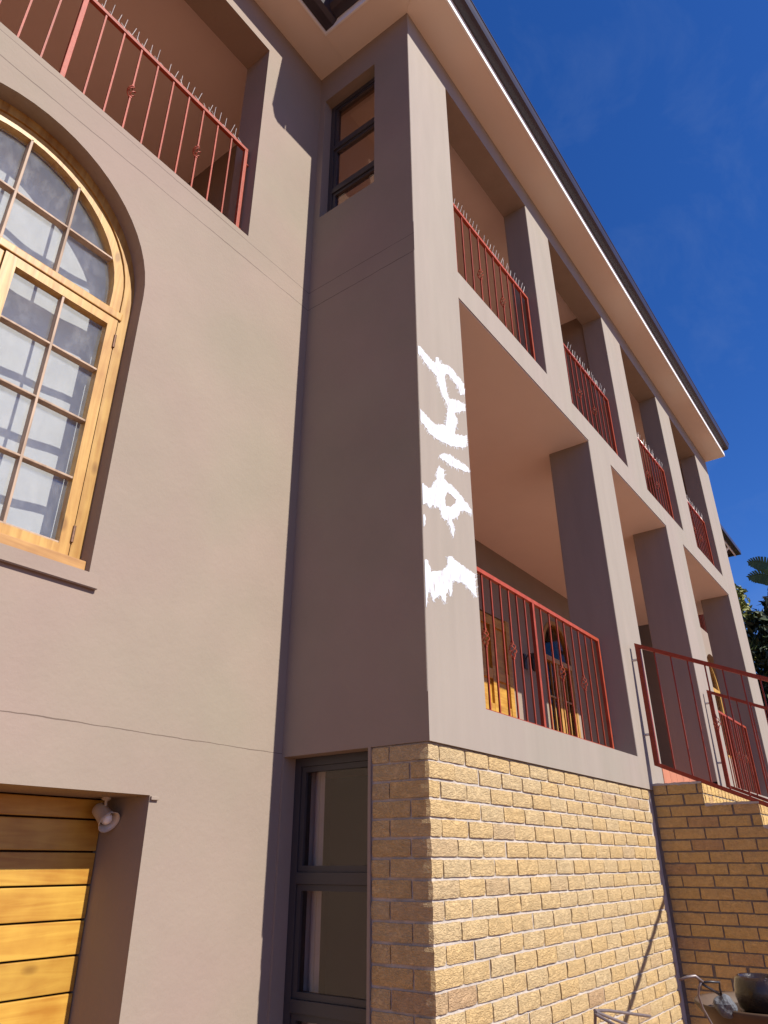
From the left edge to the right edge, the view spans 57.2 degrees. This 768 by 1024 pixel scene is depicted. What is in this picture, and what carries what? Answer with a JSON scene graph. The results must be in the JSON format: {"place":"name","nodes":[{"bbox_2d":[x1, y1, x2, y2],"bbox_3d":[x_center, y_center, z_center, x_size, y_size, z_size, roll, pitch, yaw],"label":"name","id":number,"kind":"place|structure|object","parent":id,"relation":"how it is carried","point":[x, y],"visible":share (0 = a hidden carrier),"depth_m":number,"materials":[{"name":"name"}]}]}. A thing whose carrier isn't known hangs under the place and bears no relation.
{"place":"outdoors","nodes":[
{"label":"outdoors","id":0,"kind":"place"},
{"bbox_2d":[0,0,767,1023],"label":"house","id":1,"kind":"structure","parent":0,"point":[300,452],"depth_m":4.19,"materials":[{"name":"paint"}]},
{"bbox_2d":[0,793,103,1023],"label":"wooden door","id":2,"kind":"structure","parent":1,"relation":"in","point":[48,844],"depth_m":3.04,"materials":[{"name":"yellow wood"}]},
{"bbox_2d":[0,99,134,569],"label":"arched window","id":3,"kind":"structure","parent":1,"relation":"in","point":[113,315],"depth_m":3.69,"materials":[{"name":"yellow wood"}]},
{"bbox_2d":[92,797,119,832],"bbox_3d":[-1.299,1.400,3.261,0.138,0.155,0.102,-8,-27,15],"label":"spot lamp","id":4,"kind":"object","parent":1,"relation":"attached to","point":[107,818],"visible":0.97,"depth_m":3.26,"materials":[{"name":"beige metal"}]},
{"bbox_2d":[0,0,248,228],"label":"railing","id":5,"kind":"object","parent":1,"relation":"attached to","point":[106,14],"visible":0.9,"depth_m":4.75,"materials":[{"name":"red metal"}]},
{"bbox_2d":[283,751,367,1023],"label":"aluminium window","id":6,"kind":"structure","parent":1,"relation":"in","point":[299,1005],"depth_m":3.58,"materials":[{"name":"brown metal"}]},
{"bbox_2d":[327,77,374,211],"bbox_3d":[-0.235,-3.114,6.031,0.565,1.495,0.066,-19,-32,32],"label":"aluminium window","id":7,"kind":"structure","parent":1,"relation":"in","point":[336,190],"depth_m":6.09,"materials":[{"name":"brown metal"}]},
{"bbox_2d":[453,200,535,360],"bbox_3d":[0.964,-2.020,6.284,0.068,1.061,1.584,-19,-32,32],"label":"railing","id":8,"kind":"object","parent":1,"relation":"attached to","point":[488,250],"visible":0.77,"depth_m":6.40,"materials":[{"name":"red metal"}]},
{"bbox_2d":[479,610,516,717],"bbox_3d":[1.321,2.244,8.496,0.100,2.098,0.946,-19,-32,32],"label":"panelled door","id":9,"kind":"structure","parent":1,"relation":"in","point":[488,619],"depth_m":8.75,"materials":[{"name":"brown wood"}]},
{"bbox_2d":[523,653,539,671],"bbox_3d":[1.962,1.990,9.335,0.204,0.258,0.150,-19,-32,32],"label":"wall lantern","id":10,"kind":"object","parent":1,"relation":"attached to","point":[525,656],"depth_m":9.32,"materials":[{"name":"black metal"}]},
{"bbox_2d":[476,566,613,748],"bbox_3d":[1.168,1.121,5.165,0.054,0.945,2.486,-19,-32,32],"label":"railing","id":11,"kind":"object","parent":1,"relation":"attached to","point":[508,588],"visible":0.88,"depth_m":5.16,"materials":[{"name":"red metal"}]},
{"bbox_2d":[542,621,580,737],"bbox_3d":[2.526,2.786,10.044,0.105,2.502,1.004,-19,-32,32],"label":"french window","id":12,"kind":"structure","parent":1,"relation":"in","point":[561,637],"depth_m":10.23,"materials":[{"name":"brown wood"}]},
{"bbox_2d":[563,343,617,454],"bbox_3d":[2.255,-1.253,7.834,0.068,1.061,1.585,-19,-32,32],"label":"railing","id":13,"kind":"object","parent":1,"relation":"attached to","point":[577,363],"visible":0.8,"depth_m":7.98,"materials":[{"name":"red metal"}]},
{"bbox_2d":[637,434,673,518],"bbox_3d":[3.581,-0.465,9.425,0.070,1.061,1.498,-19,-32,32],"label":"railing","id":14,"kind":"object","parent":1,"relation":"attached to","point":[658,467],"visible":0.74,"depth_m":9.61,"materials":[{"name":"red metal"}]},
{"bbox_2d":[687,495,714,566],"bbox_3d":[4.873,0.303,10.975,0.070,1.061,1.461,-19,-32,32],"label":"railing","id":15,"kind":"object","parent":1,"relation":"attached to","point":[703,530],"visible":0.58,"depth_m":11.23,"materials":[{"name":"red metal"}]},
{"bbox_2d":[718,710,760,794],"bbox_3d":[4.583,3.170,9.250,0.057,0.992,2.456,-19,-32,32],"label":"railing","id":16,"kind":"object","parent":1,"relation":"on","point":[730,746],"visible":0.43,"depth_m":9.49,"materials":[{"name":"red metal"}]},
{"bbox_2d":[472,0,767,672],"label":"sky","id":17,"kind":"structure","parent":0,"point":[657,110],"materials":[{"name":"blue"}]},
{"bbox_2d":[593,1009,651,1023],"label":"rod rack","id":18,"kind":"object","parent":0,"point":[598,1013],"visible":1,"depth_m":2.66,"materials":[{"name":"metal"}]},
{"bbox_2d":[638,524,740,786],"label":"wing","id":19,"kind":"structure","parent":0,"point":[732,549],"depth_m":12.90,"materials":[{"name":"grey paint"}]},
{"bbox_2d":[698,614,706,630],"bbox_3d":[6.440,2.044,14.343,0.056,0.860,1.990,-19,-32,32],"label":"railing","id":20,"kind":"object","parent":19,"relation":"attached to","point":[702,622],"visible":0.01,"depth_m":14.27,"materials":[{"name":"red metal"}]},
{"bbox_2d":[707,658,730,757],"bbox_3d":[6.270,3.694,13.396,0.110,1.942,1.244,-19,-32,32],"label":"arched window","id":21,"kind":"structure","parent":19,"relation":"in","point":[716,689],"depth_m":13.86,"materials":[{"name":"brown wood"}]},
{"bbox_2d":[679,974,721,1023],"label":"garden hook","id":22,"kind":"object","parent":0,"point":[702,983],"visible":1,"depth_m":2.75,"materials":[{"name":"metal"}]},
{"bbox_2d":[650,781,767,1023],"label":"garden staircase","id":23,"kind":"structure","parent":0,"point":[713,844],"depth_m":5.29,"materials":[{"name":"brick"}]},
{"bbox_2d":[632,643,767,806],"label":"stair railing","id":24,"kind":"object","parent":23,"relation":"on","point":[639,660],"visible":1,"depth_m":5.80,"materials":[{"name":"red metal"}]},
{"bbox_2d":[705,690,767,801],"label":"stair railing","id":25,"kind":"object","parent":23,"relation":"on","point":[718,741],"visible":0.81,"depth_m":7.66,"materials":[{"name":"red metal"}]},
{"bbox_2d":[694,991,767,1023],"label":"water bowl","id":26,"kind":"object","parent":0,"point":[741,1016],"visible":0.58,"depth_m":2.91,"materials":[{"name":"ceramic"}]},
{"bbox_2d":[713,994,737,1018],"bbox_3d":[1.392,2.016,2.874,0.087,0.086,0.118,-19,-32,32],"label":"grey stone","id":27,"kind":"object","parent":26,"relation":"in","point":[725,1006],"visible":0.96,"depth_m":2.84,"materials":[{"name":"grey stone"}]},
{"bbox_2d":[734,973,767,1014],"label":"wet pot","id":28,"kind":"object","parent":26,"relation":"on","point":[751,992],"visible":0.99,"depth_m":2.99,"materials":[{"name":"brown ceramic"}]},
{"bbox_2d":[735,584,764,686],"bbox_3d":[9.779,6.019,18.325,1.398,8.766,1.403,8,-28,-16],"label":"tree","id":29,"kind":"object","parent":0,"point":[743,604],"visible":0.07,"depth_m":19.71,"materials":[{"name":"green plant"}]},
{"bbox_2d":[743,589,767,717],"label":"broadleaf tree","id":30,"kind":"object","parent":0,"point":[758,641],"visible":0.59,"depth_m":18.19,"materials":[{"name":"green plant"}]},
{"bbox_2d":[746,556,767,585],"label":"giant strelitzia","id":31,"kind":"object","parent":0,"point":[758,564],"visible":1,"depth_m":20.66,"materials":[{"name":"green plant"}]}
]}

